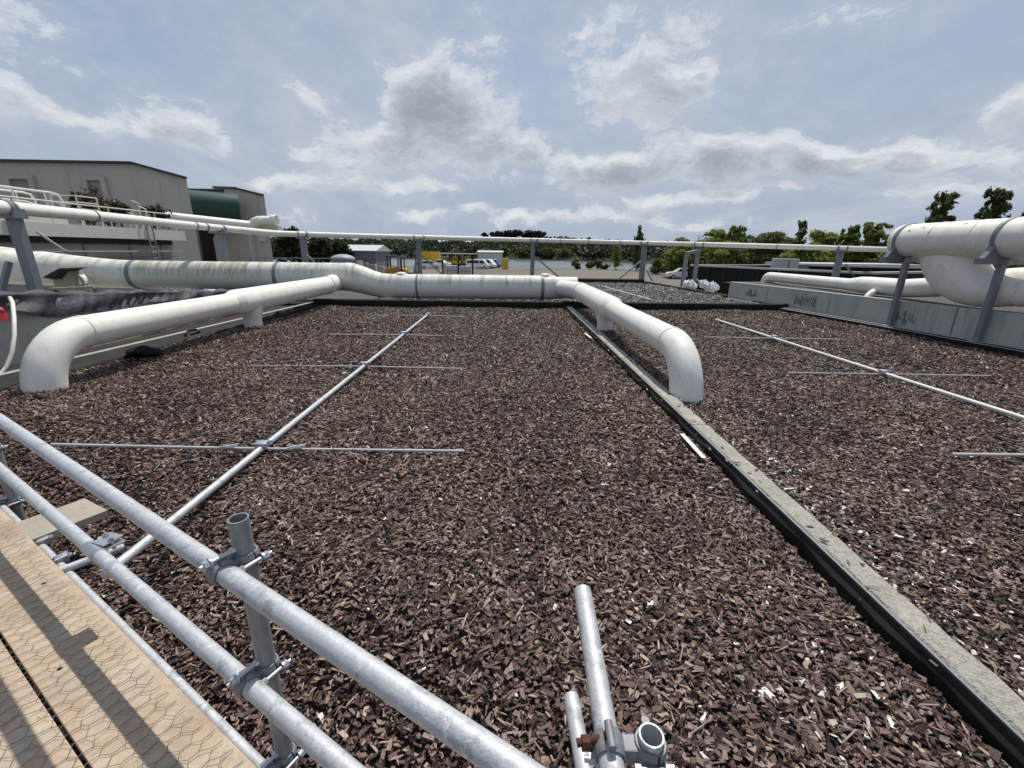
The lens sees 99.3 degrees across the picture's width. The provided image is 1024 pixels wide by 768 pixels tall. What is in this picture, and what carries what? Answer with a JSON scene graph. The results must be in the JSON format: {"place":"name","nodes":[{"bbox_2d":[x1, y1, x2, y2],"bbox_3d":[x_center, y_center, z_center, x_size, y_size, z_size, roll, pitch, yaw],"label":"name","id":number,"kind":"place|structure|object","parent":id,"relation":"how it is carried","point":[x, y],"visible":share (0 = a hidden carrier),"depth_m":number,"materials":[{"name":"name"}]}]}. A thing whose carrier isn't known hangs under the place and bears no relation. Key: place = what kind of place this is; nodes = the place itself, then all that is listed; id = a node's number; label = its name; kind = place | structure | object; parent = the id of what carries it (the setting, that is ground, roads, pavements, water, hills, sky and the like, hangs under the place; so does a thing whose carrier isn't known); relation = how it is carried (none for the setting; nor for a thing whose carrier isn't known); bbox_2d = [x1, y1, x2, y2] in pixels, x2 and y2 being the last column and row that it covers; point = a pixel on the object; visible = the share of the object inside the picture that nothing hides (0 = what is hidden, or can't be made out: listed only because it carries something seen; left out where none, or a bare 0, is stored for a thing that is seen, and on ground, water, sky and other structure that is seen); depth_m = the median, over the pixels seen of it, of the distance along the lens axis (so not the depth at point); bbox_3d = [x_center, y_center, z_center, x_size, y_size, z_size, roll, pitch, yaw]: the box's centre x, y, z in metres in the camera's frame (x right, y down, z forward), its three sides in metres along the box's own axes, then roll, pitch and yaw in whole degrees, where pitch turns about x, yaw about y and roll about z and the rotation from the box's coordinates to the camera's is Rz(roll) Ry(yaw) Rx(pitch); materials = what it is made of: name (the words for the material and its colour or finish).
{"place":"outdoors","nodes":[
{"label":"outdoors","id":0,"kind":"place"},
{"bbox_2d":[49,194,103,225],"bbox_3d":[-21.019,-8.398,21.125,0.735,1.386,1.710,13,21,35],"label":"railing","id":1,"kind":"object","parent":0,"point":[76,201],"visible":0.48,"depth_m":20.84,"materials":[{"name":"white metal"}]},
{"bbox_2d":[0,306,290,371],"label":"side path","id":2,"kind":"structure","parent":0,"point":[155,335],"depth_m":7.97,"materials":[{"name":"grey concrete"}]},
{"bbox_2d":[166,212,281,235],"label":"cranked pipe","id":3,"kind":"object","parent":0,"point":[270,222],"visible":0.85,"depth_m":42.19,"materials":[{"name":"white metal"}]},
{"bbox_2d":[348,245,390,266],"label":"grey shed","id":4,"kind":"structure","parent":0,"point":[373,254],"depth_m":93.31,"materials":[{"name":"grey metal"}]},
{"bbox_2d":[273,258,661,269],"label":"lake water","id":5,"kind":"structure","parent":0,"point":[521,263],"depth_m":134.83,"materials":[{"name":"grey liquid"}]},
{"bbox_2d":[0,304,1015,767],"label":"mulch ground","id":6,"kind":"structure","parent":0,"point":[552,752],"depth_m":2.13,"materials":[{"name":"brown wood"}]},
{"bbox_2d":[0,640,83,767],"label":"deck board","id":7,"kind":"object","parent":6,"relation":"on","point":[58,754],"visible":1,"depth_m":1.35,"materials":[{"name":"brown wood"}]},
{"bbox_2d":[16,498,108,543],"bbox_3d":[-2.553,0.778,2.415,0.276,0.042,0.396,10,19,27],"label":"timber board","id":8,"kind":"object","parent":6,"relation":"on","point":[81,513],"visible":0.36,"depth_m":2.44,"materials":[{"name":"beige wood"}]},
{"bbox_2d":[0,508,255,767],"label":"deck board","id":9,"kind":"object","parent":6,"relation":"on","point":[156,752],"visible":1,"depth_m":1.52,"materials":[{"name":"brown wood"}]},
{"bbox_2d":[0,516,243,767],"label":"wire netting","id":10,"kind":"object","parent":9,"relation":"on","point":[75,676],"visible":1,"depth_m":1.48,"materials":[{"name":"grey metal"}]},
{"bbox_2d":[125,345,162,357],"bbox_3d":[-5.264,-0.466,6.213,0.433,0.178,0.264,-7,18,-23],"label":"black sack","id":11,"kind":"object","parent":6,"relation":"on","point":[141,351],"visible":1,"depth_m":6.15,"materials":[{"name":"black plastic"}]},
{"bbox_2d":[50,313,464,578],"bbox_3d":[-1.981,-0.386,6.164,3.180,0.081,8.650,0,17,-1],"label":"tube grid","id":12,"kind":"object","parent":6,"relation":"on","point":[146,541],"visible":0.99,"depth_m":3.33,"materials":[{"name":"metal"}]},
{"bbox_2d":[0,413,545,767],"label":"scaffold guardrail","id":13,"kind":"object","parent":6,"relation":"on","point":[256,683],"visible":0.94,"depth_m":1.16,"materials":[{"name":"metal"}]},
{"bbox_2d":[563,584,677,767],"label":"scaffold end","id":14,"kind":"object","parent":6,"relation":"on","point":[644,745],"visible":1,"depth_m":0.90,"materials":[{"name":"metal"}]},
{"bbox_2d":[680,434,706,459],"bbox_3d":[1.440,0.496,3.471,0.040,0.021,0.447,1,17,0],"label":"plastic strip","id":15,"kind":"object","parent":6,"relation":"on","point":[694,447],"visible":1,"depth_m":3.42,"materials":[{"name":"white paint"}]},
{"bbox_2d":[0,0,1023,245],"label":"sky","id":16,"kind":"structure","parent":0,"point":[595,119],"materials":[{"name":"blue"}]},
{"bbox_2d":[292,282,732,302],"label":"mulch ground","id":17,"kind":"structure","parent":0,"point":[344,295],"depth_m":14.29,"materials":[{"name":"gravel"}]},
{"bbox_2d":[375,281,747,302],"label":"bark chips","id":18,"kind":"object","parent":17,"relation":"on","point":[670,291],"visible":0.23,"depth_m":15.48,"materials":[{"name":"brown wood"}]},
{"bbox_2d":[601,286,652,300],"bbox_3d":[4.145,-3.457,16.392,1.800,0.060,5.530,0,17,-1],"label":"tube grid","id":19,"kind":"object","parent":17,"relation":"on","point":[626,292],"visible":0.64,"depth_m":16.90,"materials":[{"name":"grey metal"}]},
{"bbox_2d":[682,279,697,288],"bbox_3d":[7.375,-4.087,18.055,0.594,0.518,0.527,0,17,-1],"label":"white sack","id":20,"kind":"object","parent":17,"relation":"on","point":[691,284],"visible":0.8,"depth_m":17.93,"materials":[{"name":"white plastic"}]},
{"bbox_2d":[385,260,686,286],"bbox_3d":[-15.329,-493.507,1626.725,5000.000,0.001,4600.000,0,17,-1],"label":"yard ground","id":21,"kind":"structure","parent":0,"point":[662,278],"depth_m":82.84,"materials":[{"name":"beige concrete"}]},
{"bbox_2d":[0,195,185,292],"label":"concrete tank","id":22,"kind":"object","parent":21,"relation":"on","point":[119,243],"visible":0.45,"depth_m":21.14,"materials":[{"name":"white concrete"}]},
{"bbox_2d":[0,185,68,223],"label":"steel walkway","id":23,"kind":"structure","parent":22,"relation":"on","point":[45,220],"depth_m":18.80,"materials":[{"name":"white paint"}]},
{"bbox_2d":[67,191,97,224],"bbox_3d":[-21.946,-8.868,22.260,1.108,1.823,1.124,0,17,-1],"label":"roof shrub","id":24,"kind":"object","parent":22,"relation":"on","point":[72,198],"visible":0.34,"depth_m":22.00,"materials":[{"name":"green plant"}]},
{"bbox_2d":[71,185,113,225],"bbox_3d":[-22.056,-9.357,23.033,1.744,2.303,2.246,0,17,-1],"label":"roof shrub","id":25,"kind":"object","parent":22,"relation":"on","point":[101,202],"visible":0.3,"depth_m":22.95,"materials":[{"name":"green plant"}]},
{"bbox_2d":[104,199,131,226],"bbox_3d":[-21.800,-9.357,24.068,1.134,1.705,1.576,0,17,-1],"label":"roof shrub","id":26,"kind":"object","parent":22,"relation":"on","point":[117,205],"visible":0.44,"depth_m":23.85,"materials":[{"name":"green plant"}]},
{"bbox_2d":[113,200,150,228],"bbox_3d":[-21.613,-9.430,24.254,2.805,1.535,0.189,0,17,-1],"label":"equipment frame","id":27,"kind":"object","parent":22,"relation":"on","point":[129,213],"visible":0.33,"depth_m":24.25,"materials":[{"name":"white metal"}]},
{"bbox_2d":[140,203,171,229],"bbox_3d":[-21.305,-9.960,26.008,1.487,1.734,1.912,8,19,23],"label":"roof shrub","id":28,"kind":"object","parent":22,"relation":"on","point":[153,208],"visible":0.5,"depth_m":25.85,"materials":[{"name":"green plant"}]},
{"bbox_2d":[0,159,201,260],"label":"grey building","id":29,"kind":"structure","parent":21,"relation":"on","point":[126,182],"depth_m":43.63,"materials":[{"name":"grey metal"}]},
{"bbox_2d":[188,188,256,261],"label":"canopy annex","id":30,"kind":"object","parent":21,"relation":"on","point":[218,203],"visible":0.35,"depth_m":55.48,"materials":[{"name":"green metal"}]},
{"bbox_2d":[174,289,303,305],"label":"bed platform","id":31,"kind":"structure","parent":21,"relation":"on","point":[293,304],"depth_m":16.53,"materials":[{"name":"concrete"}]},
{"bbox_2d":[0,288,237,368],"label":"tarpaulin wall","id":32,"kind":"structure","parent":31,"relation":"on","point":[38,311],"depth_m":6.30,"materials":[{"name":"plastic"}]},
{"bbox_2d":[0,307,9,320],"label":"red float","id":33,"kind":"object","parent":32,"relation":"attached to","point":[3,316],"visible":1,"depth_m":5.41,"materials":[{"name":"plastic"}]},
{"bbox_2d":[0,296,16,372],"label":"hose","id":34,"kind":"object","parent":32,"relation":"hanging from","point":[13,336],"visible":0.94,"depth_m":5.35,"materials":[{"name":"white paint"}]},
{"bbox_2d":[0,302,320,392],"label":"edge kerb","id":35,"kind":"structure","parent":31,"relation":"on","point":[8,379],"depth_m":6.67,"materials":[{"name":"concrete"}]},
{"bbox_2d":[0,247,702,403],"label":"exhaust duct","id":36,"kind":"object","parent":31,"relation":"on","point":[52,351],"visible":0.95,"depth_m":10.49,"materials":[{"name":"white metal"}]},
{"bbox_2d":[33,231,68,252],"bbox_3d":[-11.805,-3.057,11.247,0.970,1.699,0.550,0,17,-1],"label":"rod frame","id":37,"kind":"object","parent":36,"relation":"attached to","point":[53,243],"visible":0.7,"depth_m":11.26,"materials":[{"name":"metal"}]},
{"bbox_2d":[43,267,93,290],"bbox_3d":[-12.194,-2.829,12.094,0.739,0.803,0.902,0,17,-1],"label":"scrap cowl","id":38,"kind":"object","parent":36,"relation":"on","point":[70,277],"visible":0.78,"depth_m":11.91,"materials":[{"name":"white paint"}]},
{"bbox_2d":[312,299,787,310],"bbox_3d":[1.096,-1.966,12.147,13.150,0.682,0.219,0,17,-1],"label":"lined bed edge","id":39,"kind":"object","parent":31,"relation":"on","point":[676,306],"visible":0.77,"depth_m":12.01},
{"bbox_2d":[564,306,588,323],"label":"concrete kerb","id":40,"kind":"structure","parent":31,"relation":"on","point":[578,315],"depth_m":10.43,"materials":[{"name":"concrete"}]},
{"bbox_2d":[578,278,643,282],"bbox_3d":[-1.271,-5.027,22.012,15.900,0.712,0.219,0,17,-1],"label":"lined bed edge","id":41,"kind":"object","parent":31,"relation":"on","point":[612,280],"visible":0.14,"depth_m":21.95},
{"bbox_2d":[581,322,706,430],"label":"concrete kerb","id":42,"kind":"structure","parent":31,"relation":"on","point":[682,416],"depth_m":4.99,"materials":[{"name":"concrete"}]},
{"bbox_2d":[643,281,766,302],"bbox_3d":[7.239,-3.421,17.249,0.345,0.622,10.187,-1,17,-5],"label":"lined bed edge","id":43,"kind":"object","parent":31,"relation":"on","point":[697,291],"visible":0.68,"depth_m":17.35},
{"bbox_2d":[703,281,719,291],"bbox_3d":[7.958,-3.838,17.281,0.577,0.509,0.486,0,17,-1],"label":"white sack","id":44,"kind":"object","parent":31,"relation":"on","point":[712,286],"visible":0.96,"depth_m":17.20,"materials":[{"name":"white plastic"}]},
{"bbox_2d":[684,425,1023,767],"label":"concrete kerb","id":45,"kind":"structure","parent":31,"relation":"on","point":[984,701],"depth_m":1.83,"materials":[{"name":"concrete"}]},
{"bbox_2d":[728,282,1023,347],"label":"panel wall","id":46,"kind":"structure","parent":31,"relation":"on","point":[1004,328],"depth_m":9.06,"materials":[{"name":"concrete"}]},
{"bbox_2d":[794,294,815,306],"bbox_3d":[7.767,-2.229,11.524,0.022,0.378,0.721,-2,17,-8],"label":"spray tag","id":47,"kind":"object","parent":46,"relation":"attached to","point":[802,300],"visible":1,"depth_m":11.52,"materials":[{"name":"grey paint"}]},
{"bbox_2d":[895,311,915,323],"bbox_3d":[8.119,-1.387,9.025,0.022,0.279,0.499,-1,17,-7],"label":"spray tag","id":48,"kind":"object","parent":46,"relation":"attached to","point":[903,321],"visible":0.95,"depth_m":8.99,"materials":[{"name":"grey paint"}]},
{"bbox_2d":[212,186,273,261],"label":"gable building","id":49,"kind":"structure","parent":21,"relation":"on","point":[251,204],"depth_m":55.96,"materials":[{"name":"white metal"}]},
{"bbox_2d":[272,225,307,261],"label":"dark tree","id":50,"kind":"object","parent":21,"relation":"on","point":[289,248],"visible":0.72,"depth_m":75.06,"materials":[{"name":"green plant"}]},
{"bbox_2d":[237,257,345,262],"bbox_3d":[-13.105,-5.894,26.310,6.377,3.385,0.060,0,17,-1],"label":"yard railing","id":51,"kind":"object","parent":21,"relation":"on","point":[291,258],"visible":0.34,"depth_m":25.82,"materials":[{"name":"metal"}]},
{"bbox_2d":[307,237,332,262],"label":"dark tree","id":52,"kind":"object","parent":21,"relation":"on","point":[318,247],"visible":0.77,"depth_m":78.93,"materials":[{"name":"green plant"}]},
{"bbox_2d":[329,240,356,263],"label":"dark tree","id":53,"kind":"object","parent":21,"relation":"on","point":[339,247],"visible":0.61,"depth_m":86.57,"materials":[{"name":"green plant"}]},
{"bbox_2d":[331,254,362,265],"bbox_3d":[-14.646,-9.747,38.712,2.603,3.466,2.084,0,17,-1],"label":"dome tank","id":54,"kind":"object","parent":21,"relation":"on","point":[349,258],"visible":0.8,"depth_m":37.64,"materials":[{"name":"metal"}]},
{"bbox_2d":[385,256,407,273],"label":"wheel loader","id":55,"kind":"object","parent":21,"relation":"on","point":[392,270],"visible":0.15,"depth_m":45.57,"materials":[{"name":"orange paint"}]},
{"bbox_2d":[397,256,416,273],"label":"forklift","id":56,"kind":"object","parent":21,"relation":"on","point":[400,268],"visible":0.12,"depth_m":44.79,"materials":[{"name":"metal"}]},
{"bbox_2d":[421,251,440,261],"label":"shipping container","id":57,"kind":"object","parent":21,"relation":"on","point":[432,256],"visible":0.59,"depth_m":103.48,"materials":[{"name":"yellow metal"}]},
{"bbox_2d":[422,261,440,268],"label":"parked car","id":58,"kind":"object","parent":21,"relation":"on","point":[426,264],"visible":0.81,"depth_m":93.48,"materials":[{"name":"white paint"}]},
{"bbox_2d":[444,265,457,274],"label":"bulk crate","id":59,"kind":"object","parent":21,"relation":"on","point":[450,269],"visible":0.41,"depth_m":58.05,"materials":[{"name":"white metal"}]},
{"bbox_2d":[447,248,463,256],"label":"shore tree","id":60,"kind":"object","parent":21,"relation":"on","point":[455,250],"visible":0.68,"depth_m":180.41,"materials":[{"name":"green plant"}]},
{"bbox_2d":[441,253,477,265],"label":"yard canopy","id":61,"kind":"object","parent":21,"relation":"on","point":[459,258],"visible":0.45,"depth_m":117.72,"materials":[{"name":"white metal"}]},
{"bbox_2d":[459,266,471,274],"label":"bulk crate","id":62,"kind":"object","parent":21,"relation":"on","point":[465,270],"visible":0.47,"depth_m":58.10,"materials":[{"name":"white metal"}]},
{"bbox_2d":[466,259,489,268],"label":"parked van","id":63,"kind":"object","parent":21,"relation":"on","point":[483,263],"visible":0.72,"depth_m":95.44,"materials":[{"name":"white paint"}]},
{"bbox_2d":[477,250,502,266],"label":"white shed","id":64,"kind":"structure","parent":21,"relation":"on","point":[485,254],"depth_m":111.29,"materials":[{"name":"white metal"}]},
{"bbox_2d":[497,246,510,257],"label":"shore tree","id":65,"kind":"object","parent":21,"relation":"on","point":[505,252],"visible":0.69,"depth_m":197.87,"materials":[{"name":"green plant"}]},
{"bbox_2d":[515,246,530,257],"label":"shore tree","id":66,"kind":"object","parent":21,"relation":"on","point":[523,251],"visible":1,"depth_m":197.84,"materials":[{"name":"green plant"}]},
{"bbox_2d":[540,247,554,259],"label":"shore tree","id":67,"kind":"object","parent":21,"relation":"on","point":[546,250],"visible":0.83,"depth_m":198.10,"materials":[{"name":"green plant"}]},
{"bbox_2d":[554,247,573,258],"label":"shore tree","id":68,"kind":"object","parent":21,"relation":"on","point":[564,252],"visible":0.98,"depth_m":197.51,"materials":[{"name":"green plant"}]},
{"bbox_2d":[609,244,622,269],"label":"young tree","id":69,"kind":"object","parent":21,"relation":"on","point":[616,258],"visible":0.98,"depth_m":99.74,"materials":[{"name":"green plant"}]},
{"bbox_2d":[631,225,645,270],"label":"poplar tree","id":70,"kind":"object","parent":21,"relation":"on","point":[636,253],"visible":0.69,"depth_m":96.06,"materials":[{"name":"green plant"}]},
{"bbox_2d":[648,257,663,273],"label":"broadleaf tree","id":71,"kind":"object","parent":21,"relation":"on","point":[655,268],"visible":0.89,"depth_m":80.69,"materials":[{"name":"green plant"}]},
{"bbox_2d":[665,268,687,278],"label":"parked car","id":72,"kind":"object","parent":21,"relation":"on","point":[675,273],"visible":0.58,"depth_m":67.44,"materials":[{"name":"white paint"}]},
{"bbox_2d":[660,237,693,277],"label":"broadleaf tree","id":73,"kind":"object","parent":21,"relation":"on","point":[675,255],"visible":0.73,"depth_m":70.43,"materials":[{"name":"green plant"}]},
{"bbox_2d":[683,228,731,264],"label":"broadleaf tree","id":74,"kind":"object","parent":21,"relation":"on","point":[718,235],"visible":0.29,"depth_m":66.14,"materials":[{"name":"green plant"}]},
{"bbox_2d":[699,240,754,263],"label":"broadleaf tree","id":75,"kind":"object","parent":21,"relation":"on","point":[718,255],"visible":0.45,"depth_m":56.48,"materials":[{"name":"green plant"}]},
{"bbox_2d":[727,225,747,242],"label":"broadleaf tree","id":76,"kind":"object","parent":21,"relation":"on","point":[736,232],"visible":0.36,"depth_m":63.98,"materials":[{"name":"green plant"}]},
{"bbox_2d":[722,231,805,263],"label":"broadleaf tree","id":77,"kind":"object","parent":21,"relation":"on","point":[761,256],"visible":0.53,"depth_m":55.31,"materials":[{"name":"green plant"}]},
{"bbox_2d":[792,220,807,243],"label":"broadleaf tree","id":78,"kind":"object","parent":21,"relation":"on","point":[800,234],"visible":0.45,"depth_m":62.39,"materials":[{"name":"green plant"}]},
{"bbox_2d":[687,264,924,294],"bbox_3d":[18.523,-4.832,24.276,14.283,3.270,9.566,-7,18,-23],"label":"black tank","id":79,"kind":"object","parent":21,"relation":"on","point":[721,275],"visible":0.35,"depth_m":22.72,"materials":[{"name":"metal"}]},
{"bbox_2d":[770,258,808,268],"bbox_3d":[15.730,-6.645,24.579,1.869,0.836,0.868,4,17,11],"label":"control cabinet","id":80,"kind":"object","parent":79,"relation":"on","point":[785,263],"visible":0.58,"depth_m":24.33,"materials":[{"name":"white metal"}]},
{"bbox_2d":[779,242,835,261],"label":"broadleaf tree","id":81,"kind":"object","parent":21,"relation":"on","point":[811,255],"visible":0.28,"depth_m":51.16,"materials":[{"name":"green plant"}]},
{"bbox_2d":[806,229,842,257],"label":"broadleaf tree","id":82,"kind":"object","parent":21,"relation":"on","point":[823,237],"visible":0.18,"depth_m":58.24,"materials":[{"name":"green plant"}]},
{"bbox_2d":[827,224,864,262],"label":"broadleaf tree","id":83,"kind":"object","parent":21,"relation":"on","point":[851,235],"visible":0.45,"depth_m":54.94,"materials":[{"name":"green plant"}]},
{"bbox_2d":[843,222,893,262],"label":"broadleaf tree","id":84,"kind":"object","parent":21,"relation":"on","point":[874,235],"visible":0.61,"depth_m":53.05,"materials":[{"name":"green plant"}]},
{"bbox_2d":[869,252,919,263],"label":"broadleaf tree","id":85,"kind":"object","parent":21,"relation":"on","point":[882,253],"visible":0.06,"depth_m":48.46,"materials":[{"name":"green plant"}]},
{"bbox_2d":[925,190,961,222],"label":"tall tree","id":86,"kind":"object","parent":21,"relation":"on","point":[946,201],"visible":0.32,"depth_m":57.82,"materials":[{"name":"green plant"}]},
{"bbox_2d":[973,186,1014,219],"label":"tall tree","id":87,"kind":"object","parent":21,"relation":"on","point":[1000,206],"visible":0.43,"depth_m":57.93,"materials":[{"name":"green plant"}]},
{"bbox_2d":[390,248,877,263],"bbox_3d":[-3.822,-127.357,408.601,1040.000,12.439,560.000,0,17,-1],"label":"hills","id":88,"kind":"structure","parent":0,"point":[608,259],"depth_m":198.13,"materials":[{"name":"green plant"}]},
{"bbox_2d":[521,230,534,237],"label":"pine tree","id":89,"kind":"object","parent":88,"relation":"on","point":[528,234],"visible":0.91,"depth_m":308.31,"materials":[{"name":"green plant"}]},
{"bbox_2d":[531,230,546,237],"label":"pine tree","id":90,"kind":"object","parent":88,"relation":"on","point":[539,234],"visible":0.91,"depth_m":309.13,"materials":[{"name":"green plant"}]},
{"bbox_2d":[270,236,879,260],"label":"hillside wood","id":91,"kind":"object","parent":88,"relation":"on","point":[397,247],"visible":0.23,"depth_m":217.36,"materials":[{"name":"green plant"}]},
{"bbox_2d":[565,306,1023,700],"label":"mulch ground","id":92,"kind":"structure","parent":0,"point":[971,595],"depth_m":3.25,"materials":[{"name":"brown wood"}]},
{"bbox_2d":[703,319,1023,456],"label":"tube grid","id":93,"kind":"object","parent":92,"relation":"on","point":[953,395],"visible":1,"depth_m":5.62,"materials":[{"name":"grey metal"}]},
{"bbox_2d":[725,298,1023,357],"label":"steel edged liner","id":94,"kind":"object","parent":92,"relation":"on","point":[994,347],"visible":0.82,"depth_m":8.41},
{"bbox_2d":[879,216,1023,342],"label":"duct","id":95,"kind":"object","parent":92,"relation":"on","point":[957,260],"visible":0.98,"depth_m":7.80,"materials":[{"name":"white metal"}]},
{"bbox_2d":[765,262,919,267],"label":"pale flat roof","id":96,"kind":"structure","parent":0,"point":[864,264],"depth_m":34.74,"materials":[{"name":"white metal"}]},
{"bbox_2d":[727,282,1023,313],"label":"gravel ground","id":97,"kind":"structure","parent":0,"point":[941,300],"depth_m":10.19,"materials":[{"name":"grey gravel"}]},
{"bbox_2d":[761,267,1023,296],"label":"duct","id":98,"kind":"object","parent":97,"relation":"on","point":[873,286],"visible":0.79,"depth_m":10.56,"materials":[{"name":"white metal"}]},
{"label":"side slab","id":99,"kind":"structure","parent":0,"visible":0},
{"bbox_2d":[56,290,91,292],"bbox_3d":[-10.955,-2.181,10.420,1.392,0.122,0.140,-5,18,-17],"label":"timber batten","id":100,"kind":"object","parent":99,"relation":"on","point":[77,290],"visible":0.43,"depth_m":10.51,"materials":[{"name":"grey wood"}]},
{"bbox_2d":[26,286,96,290],"bbox_3d":[-10.746,-2.282,10.391,1.274,0.101,0.140,-5,18,-18],"label":"timber batten","id":101,"kind":"object","parent":100,"relation":"on","point":[66,288],"visible":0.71,"depth_m":10.39,"materials":[{"name":"wood"}]},
{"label":"side ledge","id":102,"kind":"structure","parent":0,"visible":0},
{"bbox_2d":[0,199,887,290],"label":"pipe rail","id":103,"kind":"object","parent":102,"relation":"on","point":[13,214],"visible":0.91,"depth_m":15.71,"materials":[{"name":"grey metal"}]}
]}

